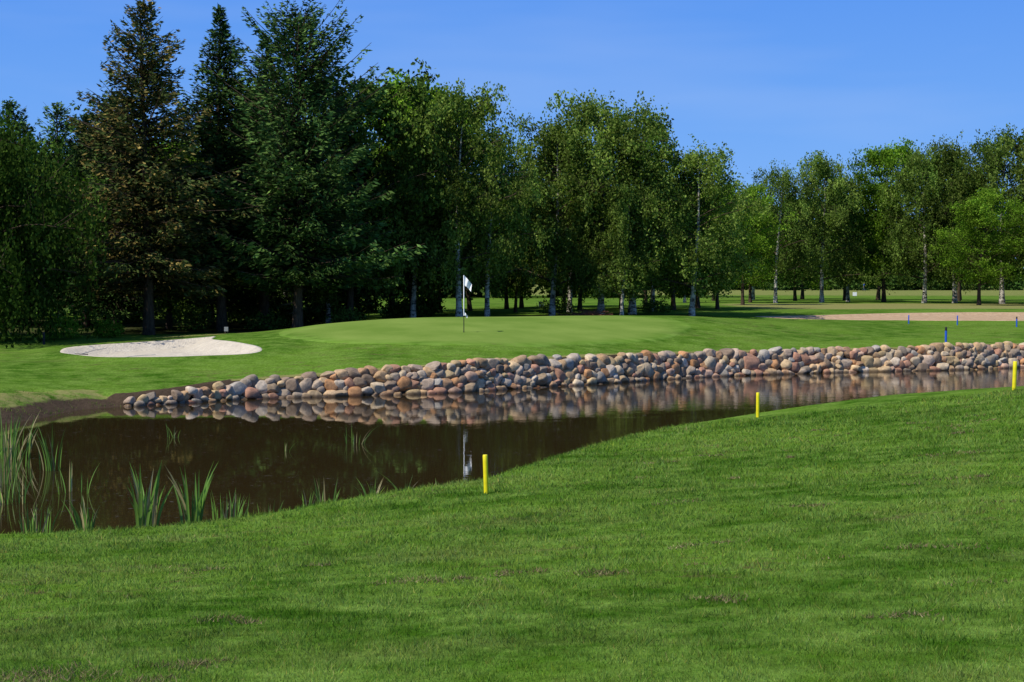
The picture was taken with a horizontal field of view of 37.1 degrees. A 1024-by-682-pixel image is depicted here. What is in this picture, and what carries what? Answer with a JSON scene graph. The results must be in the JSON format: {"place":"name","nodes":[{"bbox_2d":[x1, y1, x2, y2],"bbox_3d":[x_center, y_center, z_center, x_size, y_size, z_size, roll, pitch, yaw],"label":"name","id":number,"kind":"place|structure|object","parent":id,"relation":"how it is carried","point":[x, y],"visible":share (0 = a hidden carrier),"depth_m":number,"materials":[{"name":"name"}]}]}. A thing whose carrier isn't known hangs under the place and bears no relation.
{"place":"outdoors","nodes":[
{"label":"outdoors","id":0,"kind":"place"},
{"bbox_2d":[0,285,1023,681],"bbox_3d":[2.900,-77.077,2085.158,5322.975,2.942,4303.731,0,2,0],"label":"ground","id":1,"kind":"structure","parent":0,"point":[48,375],"depth_m":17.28,"materials":[{"name":"plant"}]},
{"bbox_2d":[0,96,51,323],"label":"spruce tree","id":2,"kind":"object","parent":1,"relation":"on","point":[21,120],"visible":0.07,"depth_m":84.42,"materials":[{"name":"green plant"}]},
{"bbox_2d":[20,120,45,318],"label":"spruce tree","id":3,"kind":"object","parent":1,"relation":"on","point":[26,128],"visible":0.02,"depth_m":92.65,"materials":[{"name":"green plant"}]},
{"bbox_2d":[0,102,79,340],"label":"willow tree","id":4,"kind":"object","parent":1,"relation":"on","point":[57,151],"visible":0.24,"depth_m":65.66,"materials":[{"name":"green plant"}]},
{"bbox_2d":[8,100,102,323],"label":"spruce tree","id":5,"kind":"object","parent":1,"relation":"on","point":[58,111],"visible":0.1,"depth_m":83.45,"materials":[{"name":"green plant"}]},
{"bbox_2d":[0,105,119,347],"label":"willow tree","id":6,"kind":"object","parent":1,"relation":"on","point":[16,191],"visible":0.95,"depth_m":61.90,"materials":[{"name":"green plant"}]},
{"bbox_2d":[27,156,92,324],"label":"birch tree","id":7,"kind":"object","parent":1,"relation":"on","point":[58,218],"visible":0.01,"depth_m":81.20,"materials":[{"name":"green plant"}]},
{"bbox_2d":[34,310,86,337],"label":"shrub","id":8,"kind":"object","parent":1,"relation":"on","point":[73,332],"visible":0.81,"depth_m":66.29,"materials":[{"name":"green plant"}]},
{"bbox_2d":[36,113,133,327],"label":"spruce tree","id":9,"kind":"object","parent":1,"relation":"on","point":[73,155],"visible":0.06,"depth_m":79.37,"materials":[{"name":"green plant"}]},
{"bbox_2d":[64,105,135,320],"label":"deciduous tree","id":10,"kind":"object","parent":1,"relation":"on","point":[78,108],"depth_m":85.67,"materials":[{"name":"green plant"}]},
{"bbox_2d":[89,318,124,336],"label":"shrub","id":11,"kind":"object","parent":1,"relation":"on","point":[109,325],"visible":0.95,"depth_m":67.28,"materials":[{"name":"green plant"}]},
{"bbox_2d":[47,90,183,329],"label":"spruce tree","id":12,"kind":"object","parent":1,"relation":"on","point":[115,304],"visible":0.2,"depth_m":73.65,"materials":[{"name":"green plant"}]},
{"bbox_2d":[75,149,201,328],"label":"deciduous tree","id":13,"kind":"object","parent":1,"relation":"on","point":[129,228],"visible":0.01,"depth_m":78.03,"materials":[{"name":"green plant"}]},
{"bbox_2d":[40,0,263,334],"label":"spruce tree","id":14,"kind":"object","parent":1,"relation":"on","point":[136,201],"visible":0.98,"depth_m":69.13,"materials":[{"name":"green plant"}]},
{"bbox_2d":[60,336,261,356],"bbox_3d":[-13.439,0.315,56.687,6.538,0.633,11.299,-1,2,-21],"label":"sand bunker","id":15,"kind":"object","parent":1,"relation":"on","point":[203,346],"visible":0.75,"depth_m":58.37},
{"bbox_2d":[82,137,242,328],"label":"deciduous tree","id":16,"kind":"object","parent":1,"relation":"on","point":[168,305],"visible":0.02,"depth_m":77.22,"materials":[{"name":"green plant"}]},
{"bbox_2d":[163,130,277,323],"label":"spruce tree","id":17,"kind":"object","parent":1,"relation":"on","point":[252,306],"visible":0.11,"depth_m":83.38,"materials":[{"name":"green plant"}]},
{"bbox_2d":[127,2,319,330],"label":"spruce tree","id":18,"kind":"object","parent":1,"relation":"on","point":[211,128],"visible":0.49,"depth_m":73.04,"materials":[{"name":"green plant"}]},
{"bbox_2d":[9,288,448,323],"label":"undergrowth","id":19,"kind":"object","parent":1,"relation":"on","point":[400,309],"visible":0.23,"depth_m":85.07,"materials":[{"name":"green plant"}]},
{"bbox_2d":[198,33,318,326],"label":"spruce tree","id":20,"kind":"object","parent":1,"relation":"on","point":[264,302],"visible":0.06,"depth_m":76.41,"materials":[{"name":"green plant"}]},
{"bbox_2d":[244,306,291,329],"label":"shrub","id":21,"kind":"object","parent":1,"relation":"on","point":[271,322],"visible":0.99,"depth_m":73.70,"materials":[{"name":"green plant"}]},
{"bbox_2d":[184,74,355,324],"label":"deciduous tree","id":22,"kind":"object","parent":1,"relation":"on","point":[242,166],"depth_m":80.92,"materials":[{"name":"green plant"}]},
{"bbox_2d":[214,160,327,308],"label":"birch tree","id":23,"kind":"object","parent":1,"relation":"on","point":[280,290],"visible":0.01,"depth_m":87.44,"materials":[{"name":"green plant"}]},
{"bbox_2d":[234,284,313,304],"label":"spruce tree","id":24,"kind":"object","parent":1,"relation":"on","point":[280,294],"visible":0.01,"depth_m":93.84,"materials":[{"name":"green plant"}]},
{"bbox_2d":[188,0,426,327],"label":"spruce tree","id":25,"kind":"object","parent":1,"relation":"on","point":[315,224],"visible":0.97,"depth_m":70.80,"materials":[{"name":"green plant"}]},
{"bbox_2d":[275,122,399,315],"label":"spruce tree","id":26,"kind":"object","parent":1,"relation":"on","point":[357,302],"visible":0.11,"depth_m":79.20,"materials":[{"name":"green plant"}]},
{"bbox_2d":[285,151,405,323],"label":"birch tree","id":27,"kind":"object","parent":1,"relation":"on","point":[320,293],"visible":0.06,"depth_m":77.65,"materials":[{"name":"green plant"}]},
{"bbox_2d":[325,306,369,322],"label":"shrub","id":28,"kind":"object","parent":1,"relation":"on","point":[340,315],"visible":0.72,"depth_m":75.77,"materials":[{"name":"green plant"}]},
{"bbox_2d":[254,57,447,320],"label":"deciduous tree","id":29,"kind":"object","parent":1,"relation":"on","point":[395,121],"visible":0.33,"depth_m":76.30,"materials":[{"name":"green plant"}]},
{"bbox_2d":[319,66,488,302],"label":"deciduous tree","id":30,"kind":"object","parent":1,"relation":"on","point":[396,82],"visible":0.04,"depth_m":85.71,"materials":[{"name":"green plant"}]},
{"bbox_2d":[0,388,810,535],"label":"bank grass","id":31,"kind":"structure","parent":1,"relation":"on","point":[245,511],"depth_m":27.36,"materials":[{"name":"plant"}]},
{"bbox_2d":[366,145,455,317],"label":"deciduous tree","id":32,"kind":"object","parent":1,"relation":"on","point":[408,276],"visible":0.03,"depth_m":81.37,"materials":[{"name":"green plant"}]},
{"bbox_2d":[371,143,454,315],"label":"deciduous tree","id":33,"kind":"object","parent":1,"relation":"on","point":[391,302],"visible":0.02,"depth_m":84.15,"materials":[{"name":"green plant"}]},
{"bbox_2d":[344,104,512,317],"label":"birch tree","id":34,"kind":"object","parent":1,"relation":"on","point":[415,288],"visible":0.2,"depth_m":78.73,"materials":[{"name":"green plant"}]},
{"bbox_2d":[388,82,508,306],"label":"deciduous tree","id":35,"kind":"object","parent":1,"relation":"on","point":[438,94],"visible":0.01,"depth_m":91.06,"materials":[{"name":"green plant"}]},
{"bbox_2d":[436,181,494,302],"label":"deciduous tree","id":36,"kind":"object","parent":1,"relation":"on","point":[439,291],"depth_m":94.99,"materials":[{"name":"green plant"}]},
{"bbox_2d":[372,77,562,316],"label":"birch tree","id":37,"kind":"object","parent":1,"relation":"on","point":[454,113],"visible":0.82,"depth_m":76.85,"materials":[{"name":"green plant"}]},
{"bbox_2d":[279,316,691,346],"bbox_3d":[-0.993,-0.468,62.074,14.293,0.870,18.648,1,3,32],"label":"putting green","id":38,"kind":"object","parent":1,"relation":"on","point":[532,331],"visible":1,"depth_m":58.78,"materials":[{"name":"plant"}]},
{"bbox_2d":[463,275,471,331],"bbox_3d":[-1.677,-1.343,56.988,0.354,2.230,0.115,0,2,0],"label":"golf flag","id":39,"kind":"object","parent":38,"relation":"on","point":[467,283],"visible":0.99,"depth_m":56.97,"materials":[{"name":"white fabric"}]},
{"bbox_2d":[465,211,505,310],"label":"deciduous tree","id":40,"kind":"object","parent":1,"relation":"on","point":[469,304],"visible":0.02,"depth_m":99.04,"materials":[{"name":"green plant"}]},
{"bbox_2d":[483,454,488,492],"bbox_3d":[-0.371,1.971,21.691,0.071,0.711,0.072,-2,2,0],"label":"yellow stake","id":41,"kind":"object","parent":1,"relation":"on","point":[485,472],"visible":0.9,"depth_m":21.66,"materials":[{"name":"paint"}]},
{"bbox_2d":[453,209,543,308],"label":"deciduous tree","id":42,"kind":"object","parent":1,"relation":"on","point":[506,301],"visible":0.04,"depth_m":104.02,"materials":[{"name":"green plant"}]},
{"bbox_2d":[430,123,570,316],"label":"birch tree","id":43,"kind":"object","parent":1,"relation":"on","point":[507,226],"visible":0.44,"depth_m":79.50,"materials":[{"name":"green plant"}]},
{"bbox_2d":[0,414,1023,681],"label":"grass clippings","id":44,"kind":"object","parent":1,"relation":"on","point":[402,580],"depth_m":11.34,"materials":[{"name":"plant"}]},
{"bbox_2d":[489,166,544,312],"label":"deciduous tree","id":45,"kind":"object","parent":1,"relation":"on","point":[515,301],"visible":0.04,"depth_m":91.89,"materials":[{"name":"green plant"}]},
{"bbox_2d":[312,223,725,298],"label":"distant woodland","id":46,"kind":"object","parent":1,"relation":"on","point":[480,293],"depth_m":171.19,"materials":[{"name":"plant"}]},
{"bbox_2d":[482,210,556,307],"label":"deciduous tree","id":47,"kind":"object","parent":1,"relation":"on","point":[521,304],"visible":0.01,"depth_m":106.26,"materials":[{"name":"green plant"}]},
{"bbox_2d":[477,101,628,315],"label":"birch tree","id":48,"kind":"object","parent":1,"relation":"on","point":[561,136],"visible":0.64,"depth_m":82.67,"materials":[{"name":"green plant"}]},
{"bbox_2d":[541,281,565,306],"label":"deciduous tree","id":49,"kind":"object","parent":1,"relation":"on","point":[558,290],"visible":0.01,"depth_m":108.86,"materials":[{"name":"green plant"}]},
{"bbox_2d":[535,294,576,313],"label":"shrub","id":50,"kind":"object","parent":1,"relation":"on","point":[562,304],"visible":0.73,"depth_m":85.73,"materials":[{"name":"green plant"}]},
{"bbox_2d":[494,137,625,311],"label":"birch tree","id":51,"kind":"object","parent":1,"relation":"on","point":[569,290],"visible":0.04,"depth_m":88.83,"materials":[{"name":"green plant"}]},
{"bbox_2d":[523,206,597,309],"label":"deciduous tree","id":52,"kind":"object","parent":1,"relation":"on","point":[579,305],"depth_m":97.20,"materials":[{"name":"green plant"}]},
{"bbox_2d":[123,341,1023,406],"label":"stone retaining wall","id":53,"kind":"structure","parent":1,"relation":"on","point":[478,375],"depth_m":52.46,"materials":[{"name":"stone"}]},
{"bbox_2d":[556,308,612,315],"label":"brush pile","id":54,"kind":"object","parent":1,"relation":"on","point":[589,313],"visible":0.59,"depth_m":81.75,"materials":[{"name":"wood"}]},
{"bbox_2d":[576,280,621,308],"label":"deciduous tree","id":55,"kind":"object","parent":1,"relation":"on","point":[588,295],"depth_m":101.48,"materials":[{"name":"green plant"}]},
{"bbox_2d":[502,88,716,313],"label":"birch tree","id":56,"kind":"object","parent":1,"relation":"on","point":[587,110],"visible":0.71,"depth_m":82.19,"materials":[{"name":"green plant"}]},
{"bbox_2d":[569,174,686,314],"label":"birch tree","id":57,"kind":"object","parent":1,"relation":"on","point":[618,219],"visible":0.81,"depth_m":81.55,"materials":[{"name":"green plant"}]},
{"bbox_2d":[531,95,734,314],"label":"birch tree","id":58,"kind":"object","parent":1,"relation":"on","point":[648,148],"visible":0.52,"depth_m":82.43,"materials":[{"name":"green plant"}]},
{"bbox_2d":[637,296,674,312],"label":"shrub","id":59,"kind":"object","parent":1,"relation":"on","point":[650,305],"visible":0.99,"depth_m":86.67,"materials":[{"name":"green plant"}]},
{"bbox_2d":[607,169,723,310],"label":"birch tree","id":60,"kind":"object","parent":1,"relation":"on","point":[652,294],"visible":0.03,"depth_m":92.57,"materials":[{"name":"green plant"}]},
{"bbox_2d":[617,187,739,309],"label":"deciduous tree","id":61,"kind":"object","parent":1,"relation":"on","point":[673,303],"visible":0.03,"depth_m":96.15,"materials":[{"name":"green plant"}]},
{"bbox_2d":[618,134,775,315],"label":"birch tree","id":62,"kind":"object","parent":1,"relation":"on","point":[714,164],"visible":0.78,"depth_m":82.90,"materials":[{"name":"green plant"}]},
{"bbox_2d":[660,211,757,307],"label":"deciduous tree","id":63,"kind":"object","parent":1,"relation":"on","point":[697,301],"visible":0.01,"depth_m":101.27,"materials":[{"name":"green plant"}]},
{"bbox_2d":[670,177,765,308],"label":"deciduous tree","id":64,"kind":"object","parent":1,"relation":"on","point":[736,266],"visible":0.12,"depth_m":97.77,"materials":[{"name":"green plant"}]},
{"bbox_2d":[756,392,759,416],"bbox_3d":[5.560,1.520,34.483,0.078,0.711,0.080,0,2,0],"label":"yellow stake","id":65,"kind":"object","parent":1,"relation":"on","point":[757,404],"visible":0.94,"depth_m":34.45,"materials":[{"name":"paint"}]},
{"bbox_2d":[719,182,798,304],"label":"deciduous tree","id":66,"kind":"object","parent":1,"relation":"on","point":[758,247],"visible":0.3,"depth_m":114.03,"materials":[{"name":"green plant"}]},
{"bbox_2d":[735,221,793,302],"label":"deciduous tree","id":67,"kind":"object","parent":1,"relation":"on","point":[754,284],"visible":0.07,"depth_m":127.00,"materials":[{"name":"green plant"}]},
{"bbox_2d":[733,199,796,299],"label":"birch tree","id":68,"kind":"object","parent":1,"relation":"on","point":[753,293],"visible":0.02,"depth_m":149.77,"materials":[{"name":"green plant"}]},
{"bbox_2d":[528,228,1023,289],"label":"distant treeline","id":69,"kind":"object","parent":1,"relation":"on","point":[888,272],"depth_m":391.33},
{"bbox_2d":[746,158,832,302],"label":"birch tree","id":70,"kind":"object","parent":1,"relation":"on","point":[797,239],"visible":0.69,"depth_m":124.52,"materials":[{"name":"green plant"}]},
{"bbox_2d":[769,200,834,300],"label":"deciduous tree","id":71,"kind":"object","parent":1,"relation":"on","point":[808,279],"visible":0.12,"depth_m":138.83,"materials":[{"name":"green plant"}]},
{"bbox_2d":[778,195,838,298],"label":"deciduous tree","id":72,"kind":"object","parent":1,"relation":"on","point":[813,286],"visible":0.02,"depth_m":153.41,"materials":[{"name":"green plant"}]},
{"bbox_2d":[775,150,888,302],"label":"birch tree","id":73,"kind":"object","parent":1,"relation":"on","point":[819,168],"visible":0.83,"depth_m":126.73,"materials":[{"name":"green plant"}]},
{"bbox_2d":[786,169,896,301],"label":"birch tree","id":74,"kind":"object","parent":1,"relation":"on","point":[842,281],"visible":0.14,"depth_m":131.74,"materials":[{"name":"green plant"}]},
{"bbox_2d":[807,197,875,300],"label":"deciduous tree","id":75,"kind":"object","parent":1,"relation":"on","point":[844,293],"visible":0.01,"depth_m":141.81,"materials":[{"name":"green plant"}]},
{"bbox_2d":[721,268,1023,289],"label":"distant hedge","id":76,"kind":"object","parent":1,"relation":"on","point":[1018,285],"visible":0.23,"depth_m":349.05,"materials":[{"name":"plant"}]},
{"bbox_2d":[827,137,929,301],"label":"deciduous tree","id":77,"kind":"object","parent":1,"relation":"on","point":[888,159],"visible":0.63,"depth_m":128.84,"materials":[{"name":"green plant"}]},
{"bbox_2d":[854,180,911,299],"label":"deciduous tree","id":78,"kind":"object","parent":1,"relation":"on","point":[878,295],"visible":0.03,"depth_m":149.82,"materials":[{"name":"green plant"}]},
{"bbox_2d":[754,312,1023,320],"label":"sand bunker","id":79,"kind":"object","parent":1,"relation":"on","point":[977,316],"visible":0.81,"depth_m":87.40},
{"bbox_2d":[862,142,987,302],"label":"birch tree","id":80,"kind":"object","parent":1,"relation":"on","point":[921,166],"visible":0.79,"depth_m":123.50,"materials":[{"name":"green plant"}]},
{"bbox_2d":[906,194,998,300],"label":"deciduous tree","id":81,"kind":"object","parent":1,"relation":"on","point":[958,291],"visible":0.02,"depth_m":139.74,"materials":[{"name":"green plant"}]},
{"bbox_2d":[900,131,1011,302],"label":"birch tree","id":82,"kind":"object","parent":1,"relation":"on","point":[949,153],"visible":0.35,"depth_m":123.77,"materials":[{"name":"green plant"}]},
{"bbox_2d":[904,177,1008,299],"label":"deciduous tree","id":83,"kind":"object","parent":1,"relation":"on","point":[937,227],"visible":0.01,"depth_m":149.34,"materials":[{"name":"green plant"}]},
{"bbox_2d":[928,187,1023,304],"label":"deciduous tree","id":84,"kind":"object","parent":1,"relation":"on","point":[979,214],"visible":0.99,"depth_m":112.12,"materials":[{"name":"green plant"}]},
{"bbox_2d":[933,122,1023,303],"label":"birch tree","id":85,"kind":"object","parent":1,"relation":"on","point":[989,160],"visible":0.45,"depth_m":121.20,"materials":[{"name":"green plant"}]},
{"bbox_2d":[961,134,1023,274],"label":"birch tree","id":86,"kind":"object","parent":1,"relation":"on","point":[1017,169],"visible":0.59,"depth_m":116.84,"materials":[{"name":"green plant"}]},
{"bbox_2d":[1012,361,1016,389],"bbox_3d":[11.258,0.854,34.158,0.090,0.801,0.092,2,2,0],"label":"yellow stake","id":87,"kind":"object","parent":1,"relation":"on","point":[1014,378],"visible":0.92,"depth_m":34.12,"materials":[{"name":"paint"}]},
{"bbox_2d":[1006,194,1023,280],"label":"deciduous tree","id":88,"kind":"object","parent":1,"relation":"on","point":[1020,210],"visible":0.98,"depth_m":109.83,"materials":[{"name":"green plant"}]},
{"bbox_2d":[1012,227,1023,283],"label":"deciduous tree","id":89,"kind":"object","parent":1,"relation":"on","point":[1019,267],"visible":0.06,"depth_m":151.00,"materials":[{"name":"green plant"}]},
{"bbox_2d":[0,368,1023,533],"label":"pond water","id":90,"kind":"structure","parent":0,"point":[420,439],"depth_m":35.18,"materials":[{"name":"liquid"}]},
{"bbox_2d":[0,447,21,484],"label":"reed clump","id":91,"kind":"object","parent":90,"relation":"on","point":[6,481],"visible":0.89,"depth_m":26.61,"materials":[{"name":"green plant"}]},
{"bbox_2d":[0,436,32,470],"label":"reed clump","id":92,"kind":"object","parent":90,"relation":"on","point":[8,463],"visible":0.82,"depth_m":28.78,"materials":[{"name":"green plant"}]},
{"bbox_2d":[0,471,33,505],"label":"reed clump","id":93,"kind":"object","parent":90,"relation":"on","point":[1,500],"visible":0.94,"depth_m":24.18,"materials":[{"name":"green plant"}]},
{"bbox_2d":[0,410,40,459],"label":"reed clump","id":94,"kind":"object","parent":90,"relation":"on","point":[4,438],"visible":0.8,"depth_m":30.48,"materials":[{"name":"green plant"}]},
{"bbox_2d":[17,503,64,533],"bbox_3d":[-6.546,2.481,21.161,0.507,0.524,0.681,-2,3,-41],"label":"reed clump","id":95,"kind":"object","parent":90,"relation":"on","point":[45,527],"visible":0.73,"depth_m":21.15,"materials":[{"name":"green plant"}]},
{"bbox_2d":[27,423,64,470],"bbox_3d":[-8.715,1.972,28.412,0.709,0.988,0.700,-1,2,-23],"label":"reed clump","id":96,"kind":"object","parent":90,"relation":"on","point":[49,465],"visible":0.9,"depth_m":28.36,"materials":[{"name":"green plant"}]},
{"bbox_2d":[57,462,99,493],"bbox_3d":[-7.254,2.284,25.339,0.631,0.599,0.516,1,2,21],"label":"reed clump","id":97,"kind":"object","parent":90,"relation":"on","point":[70,482],"visible":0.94,"depth_m":25.46,"materials":[{"name":"green plant"}]},
{"bbox_2d":[62,497,98,530],"bbox_3d":[-6.026,2.454,21.279,0.477,0.569,0.511,1,3,31],"label":"reed clump","id":98,"kind":"object","parent":90,"relation":"on","point":[87,523],"visible":0.77,"depth_m":21.27,"materials":[{"name":"green plant"}]},
{"bbox_2d":[126,461,174,527],"bbox_3d":[-5.266,2.197,21.650,0.716,1.054,0.718,1,3,33],"label":"reed clump","id":99,"kind":"object","parent":90,"relation":"on","point":[146,509],"visible":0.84,"depth_m":21.61,"materials":[{"name":"green plant"}]},
{"bbox_2d":[165,461,218,523],"bbox_3d":[-4.611,2.228,21.764,0.739,0.984,0.648,0,2,0],"label":"reed clump","id":100,"kind":"object","parent":90,"relation":"on","point":[198,503],"visible":0.88,"depth_m":21.89,"materials":[{"name":"green plant"}]},
{"bbox_2d":[210,489,249,519],"bbox_3d":[-4.087,2.424,22.116,0.559,0.565,0.765,0,2,-11],"label":"reed clump","id":101,"kind":"object","parent":90,"relation":"on","point":[226,512],"visible":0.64,"depth_m":22.12,"materials":[{"name":"green plant"}]},
{"bbox_2d":[299,490,317,506],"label":"reed clump","id":102,"kind":"object","parent":90,"relation":"on","point":[310,503],"visible":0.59,"depth_m":23.49,"materials":[{"name":"green plant"}]},
{"bbox_2d":[313,478,340,504],"bbox_3d":[-2.865,2.364,23.538,0.449,0.578,0.278,0,2,0],"label":"reed clump","id":103,"kind":"object","parent":90,"relation":"on","point":[319,496],"visible":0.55,"depth_m":23.55,"materials":[{"name":"green plant"}]},
{"bbox_2d":[344,426,377,444],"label":"reed clump","id":104,"kind":"object","parent":90,"relation":"on","point":[356,437],"visible":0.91,"depth_m":33.15,"materials":[{"name":"green plant"}]},
{"bbox_2d":[355,478,386,495],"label":"reed clump","id":105,"kind":"object","parent":90,"relation":"on","point":[370,489],"visible":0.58,"depth_m":24.60,"materials":[{"name":"green plant"}]},
{"bbox_2d":[0,0,1023,258],"label":"sky","id":106,"kind":"structure","parent":0,"point":[781,80],"materials":[{"name":"blue"}]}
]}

